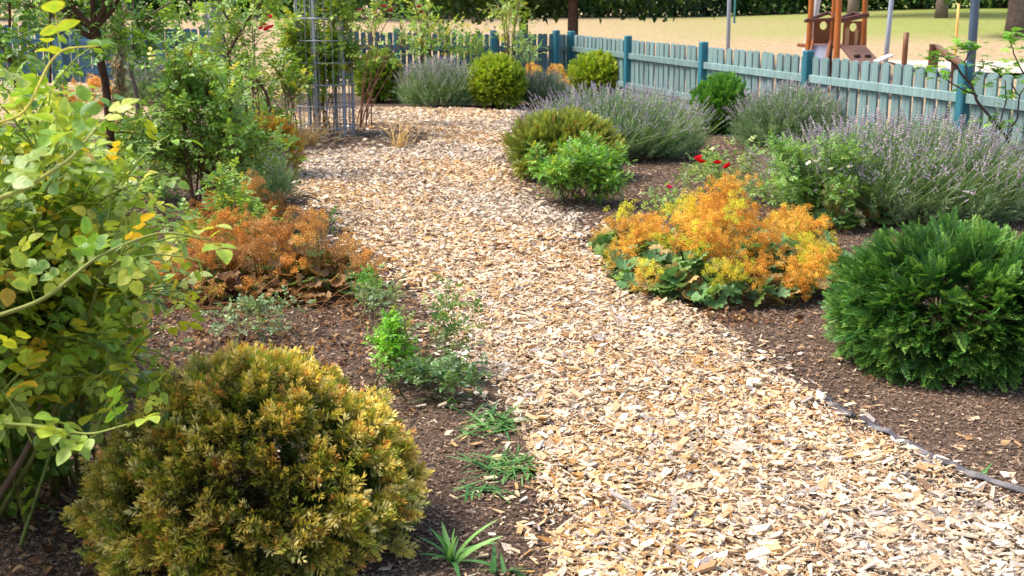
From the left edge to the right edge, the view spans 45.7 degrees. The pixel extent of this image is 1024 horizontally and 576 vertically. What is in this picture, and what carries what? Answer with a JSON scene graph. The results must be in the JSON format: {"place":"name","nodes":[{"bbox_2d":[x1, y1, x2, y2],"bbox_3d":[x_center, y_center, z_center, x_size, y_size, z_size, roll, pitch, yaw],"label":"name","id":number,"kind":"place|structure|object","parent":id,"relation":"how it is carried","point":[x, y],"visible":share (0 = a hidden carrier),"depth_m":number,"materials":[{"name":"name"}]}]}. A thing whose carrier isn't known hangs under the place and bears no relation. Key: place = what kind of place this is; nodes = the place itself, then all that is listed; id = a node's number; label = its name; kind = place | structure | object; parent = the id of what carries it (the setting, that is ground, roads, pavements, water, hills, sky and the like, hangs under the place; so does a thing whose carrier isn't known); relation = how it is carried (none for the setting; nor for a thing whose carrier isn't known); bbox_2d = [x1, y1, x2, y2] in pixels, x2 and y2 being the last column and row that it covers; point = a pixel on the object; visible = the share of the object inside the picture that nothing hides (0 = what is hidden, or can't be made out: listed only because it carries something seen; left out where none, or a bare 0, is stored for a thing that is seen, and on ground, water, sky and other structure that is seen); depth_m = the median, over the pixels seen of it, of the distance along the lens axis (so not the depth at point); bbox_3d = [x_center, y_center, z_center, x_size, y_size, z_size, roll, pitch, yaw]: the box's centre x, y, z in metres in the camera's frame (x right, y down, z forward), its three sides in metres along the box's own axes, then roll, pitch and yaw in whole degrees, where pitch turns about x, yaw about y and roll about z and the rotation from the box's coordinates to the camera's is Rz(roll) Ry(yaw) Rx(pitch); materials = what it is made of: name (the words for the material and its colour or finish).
{"place":"outdoors","nodes":[
{"label":"outdoors","id":0,"kind":"place"},
{"bbox_2d":[0,93,1023,575],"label":"garden bed","id":1,"kind":"object","parent":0,"point":[448,523],"depth_m":4.70,"materials":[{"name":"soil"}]},
{"bbox_2d":[0,0,80,130],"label":"branched shrub","id":2,"kind":"object","parent":1,"relation":"on","point":[16,62],"visible":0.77,"depth_m":6.03,"materials":[{"name":"green plant"}]},
{"bbox_2d":[0,331,152,517],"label":"rose bush","id":3,"kind":"object","parent":1,"relation":"on","point":[32,478],"visible":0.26,"depth_m":3.54,"materials":[{"name":"green plant"}]},
{"bbox_2d":[23,0,149,209],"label":"gnarled tree","id":4,"kind":"object","parent":1,"relation":"on","point":[93,25],"visible":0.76,"depth_m":8.01,"materials":[{"name":"green plant"}]},
{"bbox_2d":[59,73,121,106],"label":"ladys mantle","id":5,"kind":"object","parent":1,"relation":"on","point":[95,81],"visible":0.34,"depth_m":16.81,"materials":[{"name":"orange plant"}]},
{"bbox_2d":[3,116,190,346],"bbox_3d":[-1.847,-0.034,4.487,1.519,1.200,1.263,8,16,32],"label":"rose bush","id":6,"kind":"object","parent":1,"relation":"on","point":[167,264],"depth_m":4.58,"materials":[{"name":"green plant"}]},
{"bbox_2d":[0,0,236,546],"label":"rose bush","id":7,"kind":"object","parent":1,"relation":"on","point":[59,260],"visible":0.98,"depth_m":2.99,"materials":[{"name":"green plant"}]},
{"bbox_2d":[85,109,188,202],"bbox_3d":[-2.982,-0.926,9.009,1.164,0.843,1.307,9,16,34],"label":"rose bush","id":8,"kind":"object","parent":1,"relation":"on","point":[156,185],"visible":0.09,"depth_m":9.08,"materials":[{"name":"green plant"}]},
{"bbox_2d":[100,0,180,192],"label":"young tree","id":9,"kind":"object","parent":1,"relation":"on","point":[137,26],"visible":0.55,"depth_m":9.31,"materials":[{"name":"green plant"}]},
{"bbox_2d":[108,54,172,103],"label":"lavender clump","id":10,"kind":"object","parent":1,"relation":"on","point":[144,79],"visible":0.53,"depth_m":17.25,"materials":[{"name":"green plant"}]},
{"bbox_2d":[162,44,213,98],"bbox_3d":[-4.738,-3.167,17.977,0.870,0.856,0.824,0,13,0],"label":"golden yew","id":11,"kind":"object","parent":1,"relation":"on","point":[188,53],"visible":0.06,"depth_m":17.78,"materials":[{"name":"green plant"}]},
{"bbox_2d":[98,27,307,220],"bbox_3d":[-2.109,-1.065,8.116,1.233,1.326,1.229,-6,15,-25],"label":"rose bush","id":12,"kind":"object","parent":1,"relation":"on","point":[226,128],"visible":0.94,"depth_m":7.97,"materials":[{"name":"green plant"}]},
{"bbox_2d":[137,206,275,304],"bbox_3d":[-1.602,-0.189,6.244,0.759,0.480,0.726,0,13,0],"label":"ladys mantle","id":13,"kind":"object","parent":1,"relation":"on","point":[238,257],"visible":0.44,"depth_m":6.13,"materials":[{"name":"orange plant"}]},
{"bbox_2d":[138,157,289,254],"bbox_3d":[-1.762,-0.451,7.199,0.822,0.644,0.761,-11,17,-39],"label":"rose bush","id":14,"kind":"object","parent":1,"relation":"on","point":[232,197],"visible":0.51,"depth_m":7.17,"materials":[{"name":"green plant"}]},
{"bbox_2d":[204,2,224,88],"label":"wire column","id":15,"kind":"structure","parent":1,"relation":"on","point":[209,16],"depth_m":18.16,"materials":[{"name":"grey metal"}]},
{"bbox_2d":[147,0,288,154],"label":"young tree","id":16,"kind":"object","parent":1,"relation":"on","point":[252,10],"visible":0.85,"depth_m":10.15,"materials":[{"name":"green plant"}]},
{"bbox_2d":[179,168,294,240],"bbox_3d":[-1.791,-0.576,7.890,0.765,0.472,0.758,-6,15,-23],"label":"ladys mantle","id":17,"kind":"object","parent":1,"relation":"on","point":[279,209],"visible":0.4,"depth_m":7.84,"materials":[{"name":"orange plant"}]},
{"bbox_2d":[189,0,288,116],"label":"rose bush","id":18,"kind":"object","parent":1,"relation":"on","point":[222,33],"visible":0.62,"depth_m":11.89,"materials":[{"name":"green plant"}]},
{"bbox_2d":[59,337,435,575],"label":"golden yew","id":19,"kind":"object","parent":1,"relation":"on","point":[144,477],"visible":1,"depth_m":3.15,"materials":[{"name":"yellow plant"}]},
{"bbox_2d":[171,201,344,306],"bbox_3d":[-1.346,-0.222,6.357,0.950,0.491,0.862,5,14,21],"label":"ladys mantle","id":20,"kind":"object","parent":1,"relation":"on","point":[265,239],"visible":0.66,"depth_m":6.17,"materials":[{"name":"orange plant"}]},
{"bbox_2d":[200,285,315,343],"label":"seedling shrub","id":21,"kind":"object","parent":1,"relation":"on","point":[231,317],"visible":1,"depth_m":5.40,"materials":[{"name":"green plant"}]},
{"bbox_2d":[214,145,302,199],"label":"lavender clump","id":22,"kind":"object","parent":1,"relation":"on","point":[279,179],"visible":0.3,"depth_m":9.04,"materials":[{"name":"green plant"}]},
{"bbox_2d":[141,245,389,320],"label":"dry stalks","id":23,"kind":"object","parent":1,"relation":"on","point":[312,304],"visible":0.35,"depth_m":5.95,"materials":[{"name":"brown plant"}]},
{"bbox_2d":[228,111,308,177],"bbox_3d":[-2.101,-1.193,10.239,0.783,0.613,0.774,0,13,0],"label":"golden yew","id":24,"kind":"object","parent":1,"relation":"on","point":[289,129],"visible":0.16,"depth_m":10.17,"materials":[{"name":"brown plant"}]},
{"bbox_2d":[229,41,316,133],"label":"rose bush","id":25,"kind":"object","parent":1,"relation":"on","point":[289,82],"visible":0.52,"depth_m":12.70,"materials":[{"name":"green plant"}]},
{"bbox_2d":[271,206,389,302],"bbox_3d":[-0.966,-0.200,6.275,0.598,0.488,0.652,-5,14,-19],"label":"ladys mantle","id":26,"kind":"object","parent":1,"relation":"on","point":[350,263],"visible":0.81,"depth_m":6.18,"materials":[{"name":"orange plant"}]},
{"bbox_2d":[349,263,384,315],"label":"seedling shrub","id":27,"kind":"object","parent":1,"relation":"on","point":[360,280],"visible":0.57,"depth_m":6.06,"materials":[{"name":"green plant"}]},
{"bbox_2d":[349,272,406,327],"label":"seedling shrub","id":28,"kind":"object","parent":1,"relation":"on","point":[366,295],"visible":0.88,"depth_m":5.83,"materials":[{"name":"green plant"}]},
{"bbox_2d":[353,46,404,102],"bbox_3d":[-1.959,-3.154,18.001,0.865,0.848,0.882,0,13,0],"label":"conifer ball","id":29,"kind":"object","parent":1,"relation":"on","point":[385,92],"visible":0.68,"depth_m":17.79,"materials":[{"name":"green plant"}]},
{"bbox_2d":[362,308,422,378],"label":"seedling shrub","id":30,"kind":"object","parent":1,"relation":"on","point":[390,345],"visible":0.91,"depth_m":4.77,"materials":[{"name":"green plant"}]},
{"bbox_2d":[357,0,470,65],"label":"rose bush","id":31,"kind":"object","parent":1,"relation":"on","point":[423,32],"visible":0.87,"depth_m":17.69,"materials":[{"name":"green plant"}]},
{"bbox_2d":[366,274,486,390],"bbox_3d":[-0.344,0.161,4.855,0.487,0.445,0.338,-3,14,-13],"label":"rose sucker","id":32,"kind":"object","parent":1,"relation":"on","point":[446,318],"visible":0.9,"depth_m":4.83,"materials":[{"name":"green plant"}]},
{"bbox_2d":[390,54,475,106],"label":"lavender clump","id":33,"kind":"object","parent":1,"relation":"on","point":[435,82],"visible":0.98,"depth_m":16.94,"materials":[{"name":"green plant"}]},
{"bbox_2d":[374,349,491,399],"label":"creeping weed","id":34,"kind":"object","parent":1,"relation":"on","point":[451,374],"visible":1,"depth_m":4.57,"materials":[{"name":"green plant"}]},
{"bbox_2d":[413,391,473,412],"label":"crabgrass","id":35,"kind":"object","parent":1,"relation":"on","point":[448,400],"visible":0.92,"depth_m":4.59,"materials":[{"name":"green plant"}]},
{"bbox_2d":[417,519,501,575],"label":"thistle seedling","id":36,"kind":"object","parent":1,"relation":"on","point":[452,556],"visible":1,"depth_m":3.30,"materials":[{"name":"green plant"}]},
{"bbox_2d":[446,25,493,75],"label":"rose bush","id":37,"kind":"object","parent":1,"relation":"on","point":[474,40],"visible":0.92,"depth_m":18.62,"materials":[{"name":"green plant"}]},
{"bbox_2d":[452,469,517,504],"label":"crabgrass","id":38,"kind":"object","parent":1,"relation":"on","point":[468,487],"visible":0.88,"depth_m":3.78,"materials":[{"name":"green plant"}]},
{"bbox_2d":[456,544,532,575],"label":"thistle seedling","id":39,"kind":"object","parent":1,"relation":"on","point":[493,566],"visible":1,"depth_m":3.25,"materials":[{"name":"green plant"}]},
{"bbox_2d":[465,51,528,108],"bbox_3d":[-0.224,-2.929,17.149,0.935,0.820,0.910,0,13,0],"label":"conifer ball","id":40,"kind":"object","parent":1,"relation":"on","point":[497,79],"visible":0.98,"depth_m":16.92,"materials":[{"name":"green plant"}]},
{"bbox_2d":[455,401,538,441],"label":"crabgrass","id":41,"kind":"object","parent":1,"relation":"on","point":[493,421],"visible":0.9,"depth_m":4.36,"materials":[{"name":"green plant"}]},
{"bbox_2d":[448,445,554,485],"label":"crabgrass","id":42,"kind":"object","parent":1,"relation":"on","point":[498,465],"visible":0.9,"depth_m":3.96,"materials":[{"name":"green plant"}]},
{"bbox_2d":[477,0,537,59],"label":"rose bush","id":43,"kind":"object","parent":1,"relation":"on","point":[505,16],"visible":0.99,"depth_m":16.55,"materials":[{"name":"green plant"}]},
{"bbox_2d":[0,201,1023,575],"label":"fallen leaves","id":44,"kind":"object","parent":1,"relation":"on","point":[34,561],"visible":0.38,"depth_m":5.37,"materials":[{"name":"brown plant"}]},
{"bbox_2d":[502,16,547,65],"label":"rose bush","id":45,"kind":"object","parent":1,"relation":"on","point":[527,47],"visible":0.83,"depth_m":17.57,"materials":[{"name":"green plant"}]},
{"bbox_2d":[521,66,577,104],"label":"lavender clump","id":46,"kind":"object","parent":1,"relation":"on","point":[540,84],"visible":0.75,"depth_m":17.30,"materials":[{"name":"green plant"}]},
{"bbox_2d":[525,62,573,93],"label":"ladys mantle","id":47,"kind":"object","parent":1,"relation":"on","point":[534,66],"visible":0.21,"depth_m":19.53,"materials":[{"name":"orange plant"}]},
{"bbox_2d":[499,104,626,181],"bbox_3d":[0.427,-1.224,10.338,1.097,0.658,1.038,0,13,0],"label":"bronze yew","id":48,"kind":"object","parent":1,"relation":"on","point":[548,128],"visible":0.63,"depth_m":10.13,"materials":[{"name":"green plant"}]},
{"bbox_2d":[520,130,636,204],"bbox_3d":[0.489,-0.872,9.006,0.860,0.567,0.794,0,13,0],"label":"shrub rose","id":49,"kind":"object","parent":1,"relation":"on","point":[594,170],"visible":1,"depth_m":8.90,"materials":[{"name":"green plant"}]},
{"bbox_2d":[564,48,618,95],"bbox_3d":[1.341,-3.393,19.172,1.066,0.756,0.938,0,13,0],"label":"conifer ball","id":50,"kind":"object","parent":1,"relation":"on","point":[597,66],"visible":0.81,"depth_m":18.93,"materials":[{"name":"green plant"}]},
{"bbox_2d":[499,80,730,159],"bbox_3d":[1.007,-1.629,11.726,2.260,0.732,1.689,0,13,0],"label":"lavender clump","id":51,"kind":"object","parent":1,"relation":"on","point":[640,123],"visible":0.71,"depth_m":11.45,"materials":[{"name":"green plant"}]},
{"bbox_2d":[588,199,662,257],"bbox_3d":[0.714,-0.346,7.232,0.512,0.346,0.699,0,13,0],"label":"ladys mantle","id":52,"kind":"object","parent":1,"relation":"on","point":[600,241],"visible":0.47,"depth_m":7.21,"materials":[{"name":"orange plant"}]},
{"bbox_2d":[635,182,694,218],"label":"rose bush","id":53,"kind":"object","parent":1,"relation":"on","point":[669,196],"visible":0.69,"depth_m":8.30,"materials":[{"name":"green plant"}]},
{"bbox_2d":[598,170,841,308],"bbox_3d":[1.143,-0.322,6.478,1.329,0.630,1.334,0,13,0],"label":"ladys mantle","id":54,"kind":"object","parent":1,"relation":"on","point":[696,239],"visible":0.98,"depth_m":6.25,"materials":[{"name":"orange plant"}]},
{"bbox_2d":[687,70,752,134],"bbox_3d":[2.353,-2.090,13.738,0.776,0.740,0.743,0,13,0],"label":"upright conifer","id":55,"kind":"object","parent":1,"relation":"on","point":[721,89],"visible":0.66,"depth_m":13.53,"materials":[{"name":"green plant"}]},
{"bbox_2d":[672,135,768,199],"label":"rose bush","id":56,"kind":"object","parent":1,"relation":"on","point":[711,164],"visible":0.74,"depth_m":9.09,"materials":[{"name":"green plant"}]},
{"bbox_2d":[722,77,858,147],"bbox_3d":[2.890,-1.822,12.576,1.486,0.710,1.172,0,13,0],"label":"lavender clump","id":57,"kind":"object","parent":1,"relation":"on","point":[785,110],"visible":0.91,"depth_m":12.38,"materials":[{"name":"green plant"}]},
{"bbox_2d":[747,202,852,269],"bbox_3d":[1.625,-0.292,6.890,0.646,0.381,0.699,0,13,0],"label":"ladys mantle","id":58,"kind":"object","parent":1,"relation":"on","point":[826,235],"visible":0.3,"depth_m":6.85,"materials":[{"name":"orange plant"}]},
{"bbox_2d":[741,128,884,219],"bbox_3d":[1.983,-0.736,8.174,0.918,0.689,0.983,-3,14,-11],"label":"rose bush","id":59,"kind":"object","parent":1,"relation":"on","point":[783,153],"visible":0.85,"depth_m":8.06,"materials":[{"name":"green plant"}]},
{"bbox_2d":[823,396,855,416],"bbox_3d":[1.208,0.438,4.539,0.055,0.026,0.246,-3,14,-11],"label":"edging sheet","id":60,"kind":"object","parent":1,"relation":"on","point":[837,405],"visible":0.8,"depth_m":4.52,"materials":[{"name":"plastic"}]},
{"bbox_2d":[812,181,867,230],"bbox_3d":[2.162,-0.534,8.005,0.317,0.335,0.366,-3,14,-14],"label":"ladys mantle","id":61,"kind":"object","parent":1,"relation":"on","point":[851,219],"visible":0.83,"depth_m":7.98,"materials":[{"name":"green plant"}]},
{"bbox_2d":[856,188,898,224],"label":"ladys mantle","id":62,"kind":"object","parent":1,"relation":"on","point":[887,218],"visible":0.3,"depth_m":8.16,"materials":[{"name":"green plant"}]},
{"bbox_2d":[741,105,1023,228],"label":"lavender clump","id":63,"kind":"object","parent":1,"relation":"on","point":[944,170],"visible":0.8,"depth_m":8.13,"materials":[{"name":"plant"}]},
{"bbox_2d":[818,206,1023,392],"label":"green yew","id":64,"kind":"object","parent":1,"relation":"on","point":[876,311],"visible":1,"depth_m":4.84,"materials":[{"name":"green plant"}]},
{"bbox_2d":[859,416,1023,492],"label":"edging sheet","id":65,"kind":"object","parent":1,"relation":"on","point":[959,467],"visible":0.88,"depth_m":3.97,"materials":[{"name":"plastic"}]},
{"bbox_2d":[910,26,1023,161],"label":"maple sapling","id":66,"kind":"object","parent":1,"relation":"on","point":[1007,37],"visible":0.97,"depth_m":8.48,"materials":[{"name":"green plant"}]},
{"bbox_2d":[0,0,1023,128],"bbox_3d":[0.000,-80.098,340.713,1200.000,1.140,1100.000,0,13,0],"label":"ground","id":67,"kind":"structure","parent":0,"point":[776,34],"depth_m":38.33,"materials":[{"name":"beige sand"}]},
{"bbox_2d":[1,0,100,16],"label":"background tree","id":68,"kind":"object","parent":67,"relation":"on","point":[31,3],"visible":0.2,"depth_m":47.38,"materials":[{"name":"green plant"}]},
{"bbox_2d":[0,22,225,91],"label":"picket fence","id":69,"kind":"object","parent":67,"relation":"on","point":[65,59],"visible":0.17,"depth_m":18.62,"materials":[{"name":"paint"}]},
{"bbox_2d":[85,0,208,17],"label":"background tree","id":70,"kind":"object","parent":67,"relation":"on","point":[148,2],"visible":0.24,"depth_m":45.54,"materials":[{"name":"green plant"}]},
{"bbox_2d":[194,0,292,15],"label":"background tree","id":71,"kind":"object","parent":67,"relation":"on","point":[242,6],"visible":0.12,"depth_m":48.24,"materials":[{"name":"green plant"}]},
{"bbox_2d":[240,0,383,17],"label":"background tree","id":72,"kind":"object","parent":67,"relation":"on","point":[361,3],"visible":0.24,"depth_m":46.72,"materials":[{"name":"green plant"}]},
{"bbox_2d":[366,0,454,18],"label":"background tree","id":73,"kind":"object","parent":67,"relation":"on","point":[386,14],"visible":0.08,"depth_m":49.45,"materials":[{"name":"green plant"}]},
{"bbox_2d":[284,27,572,94],"bbox_3d":[-1.164,-3.695,19.923,5.006,1.168,0.657,-5,14,-21],"label":"picket fence","id":74,"kind":"object","parent":67,"relation":"on","point":[558,47],"visible":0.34,"depth_m":20.03,"materials":[{"name":"paint"}]},
{"bbox_2d":[369,0,567,63],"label":"shade tree","id":75,"kind":"object","parent":67,"relation":"on","point":[459,5],"visible":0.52,"depth_m":26.98,"materials":[{"name":"green plant"}]},
{"bbox_2d":[529,0,626,17],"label":"background tree","id":76,"kind":"object","parent":67,"relation":"on","point":[588,9],"visible":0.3,"depth_m":51.52,"materials":[{"name":"green plant"}]},
{"bbox_2d":[462,0,715,34],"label":"shade tree","id":77,"kind":"object","parent":67,"relation":"on","point":[660,7],"visible":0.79,"depth_m":25.29,"materials":[{"name":"green plant"}]},
{"bbox_2d":[579,0,698,17],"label":"background tree","id":78,"kind":"object","parent":67,"relation":"on","point":[633,14],"visible":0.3,"depth_m":52.35,"materials":[{"name":"green plant"}]},
{"bbox_2d":[649,0,759,16],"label":"background tree","id":79,"kind":"object","parent":67,"relation":"on","point":[703,10],"visible":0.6,"depth_m":52.15,"materials":[{"name":"green plant"}]},
{"bbox_2d":[726,0,730,49],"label":"lamp post","id":80,"kind":"object","parent":67,"relation":"on","point":[728,29],"visible":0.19,"depth_m":20.50,"materials":[{"name":"grey metal"}]},
{"bbox_2d":[718,0,821,15],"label":"background tree","id":81,"kind":"object","parent":67,"relation":"on","point":[772,7],"visible":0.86,"depth_m":51.31,"materials":[{"name":"green plant"}]},
{"bbox_2d":[569,31,1023,160],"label":"picket fence","id":82,"kind":"object","parent":67,"relation":"on","point":[634,59],"visible":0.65,"depth_m":12.78,"materials":[{"name":"paint"}]},
{"bbox_2d":[784,0,896,12],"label":"background tree","id":83,"kind":"object","parent":67,"relation":"on","point":[828,3],"visible":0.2,"depth_m":51.44,"materials":[{"name":"green plant"}]},
{"bbox_2d":[846,0,859,13],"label":"tree trunk","id":84,"kind":"object","parent":67,"relation":"on","point":[853,5],"visible":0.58,"depth_m":44.65,"materials":[{"name":"brown plant"}]},
{"bbox_2d":[883,0,893,62],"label":"metal pole","id":85,"kind":"object","parent":67,"relation":"on","point":[888,26],"visible":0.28,"depth_m":21.00,"materials":[{"name":"grey metal"}]},
{"bbox_2d":[901,32,908,83],"bbox_3d":[6.986,-4.080,21.643,0.144,0.920,0.141,0,13,0],"label":"stump post","id":86,"kind":"object","parent":67,"relation":"on","point":[905,48],"visible":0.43,"depth_m":21.57,"materials":[{"name":"brown wood"}]},
{"bbox_2d":[860,0,965,9],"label":"background tree","id":87,"kind":"object","parent":67,"relation":"on","point":[910,4],"visible":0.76,"depth_m":50.37,"materials":[{"name":"green plant"}]},
{"bbox_2d":[934,0,947,17],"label":"tree trunk","id":88,"kind":"object","parent":67,"relation":"on","point":[941,9],"visible":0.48,"depth_m":42.73,"materials":[{"name":"brown plant"}]},
{"bbox_2d":[926,44,962,89],"bbox_3d":[6.529,-3.215,18.230,0.526,0.827,2.143,4,14,15],"label":"beam frame","id":89,"kind":"object","parent":67,"relation":"on","point":[944,52],"visible":0.41,"depth_m":18.62,"materials":[{"name":"brown wood"}]},
{"bbox_2d":[888,60,1023,72],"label":"sand pit","id":90,"kind":"object","parent":67,"relation":"on","point":[1016,69],"depth_m":26.22,"materials":[{"name":"beige sand"}]},
{"bbox_2d":[911,101,1023,151],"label":"lavender clump","id":91,"kind":"object","parent":67,"relation":"on","point":[997,110],"visible":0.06,"depth_m":11.69,"materials":[{"name":"purple plant"}]},
{"bbox_2d":[966,0,979,104],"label":"dark pole","id":92,"kind":"object","parent":67,"relation":"on","point":[973,20],"visible":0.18,"depth_m":15.12,"materials":[{"name":"grey metal"}]},
{"bbox_2d":[957,0,1008,7],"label":"background tree","id":93,"kind":"object","parent":67,"relation":"on","point":[997,4],"visible":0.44,"depth_m":49.53,"materials":[{"name":"green plant"}]},
{"bbox_2d":[1003,0,1023,36],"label":"tree trunk","id":94,"kind":"object","parent":67,"relation":"on","point":[1015,15],"visible":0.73,"depth_m":34.95,"materials":[{"name":"brown plant"}]},
{"bbox_2d":[31,106,1023,575],"bbox_3d":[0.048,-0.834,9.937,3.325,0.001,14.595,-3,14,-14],"label":"path","id":95,"kind":"structure","parent":0,"point":[620,533],"depth_m":4.57,"materials":[{"name":"beige wood"}]},
{"bbox_2d":[303,124,428,150],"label":"bed island","id":96,"kind":"structure","parent":95,"relation":"on","point":[373,139],"depth_m":13.35,"materials":[{"name":"soil"}]},
{"bbox_2d":[280,107,359,145],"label":"dry grass tuft","id":97,"kind":"object","parent":96,"relation":"on","point":[309,138],"visible":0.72,"depth_m":12.68,"materials":[{"name":"beige plant"}]},
{"bbox_2d":[261,0,379,131],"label":"rose bush","id":98,"kind":"object","parent":96,"relation":"on","point":[289,38],"visible":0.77,"depth_m":13.20,"materials":[{"name":"green plant"}]},
{"bbox_2d":[294,0,355,137],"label":"wire column","id":99,"kind":"structure","parent":96,"relation":"on","point":[312,17],"depth_m":13.23,"materials":[{"name":"grey metal"}]},
{"bbox_2d":[356,0,442,126],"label":"rose bush","id":100,"kind":"object","parent":96,"relation":"on","point":[400,37],"visible":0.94,"depth_m":14.33,"materials":[{"name":"green plant"}]},
{"bbox_2d":[376,115,423,149],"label":"dry grass tuft","id":101,"kind":"object","parent":96,"relation":"on","point":[393,141],"visible":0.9,"depth_m":12.26,"materials":[{"name":"beige plant"}]},
{"bbox_2d":[797,0,893,92],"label":"play tower","id":102,"kind":"structure","parent":0,"point":[819,41],"depth_m":19.53,"materials":[{"name":"brown wood"}]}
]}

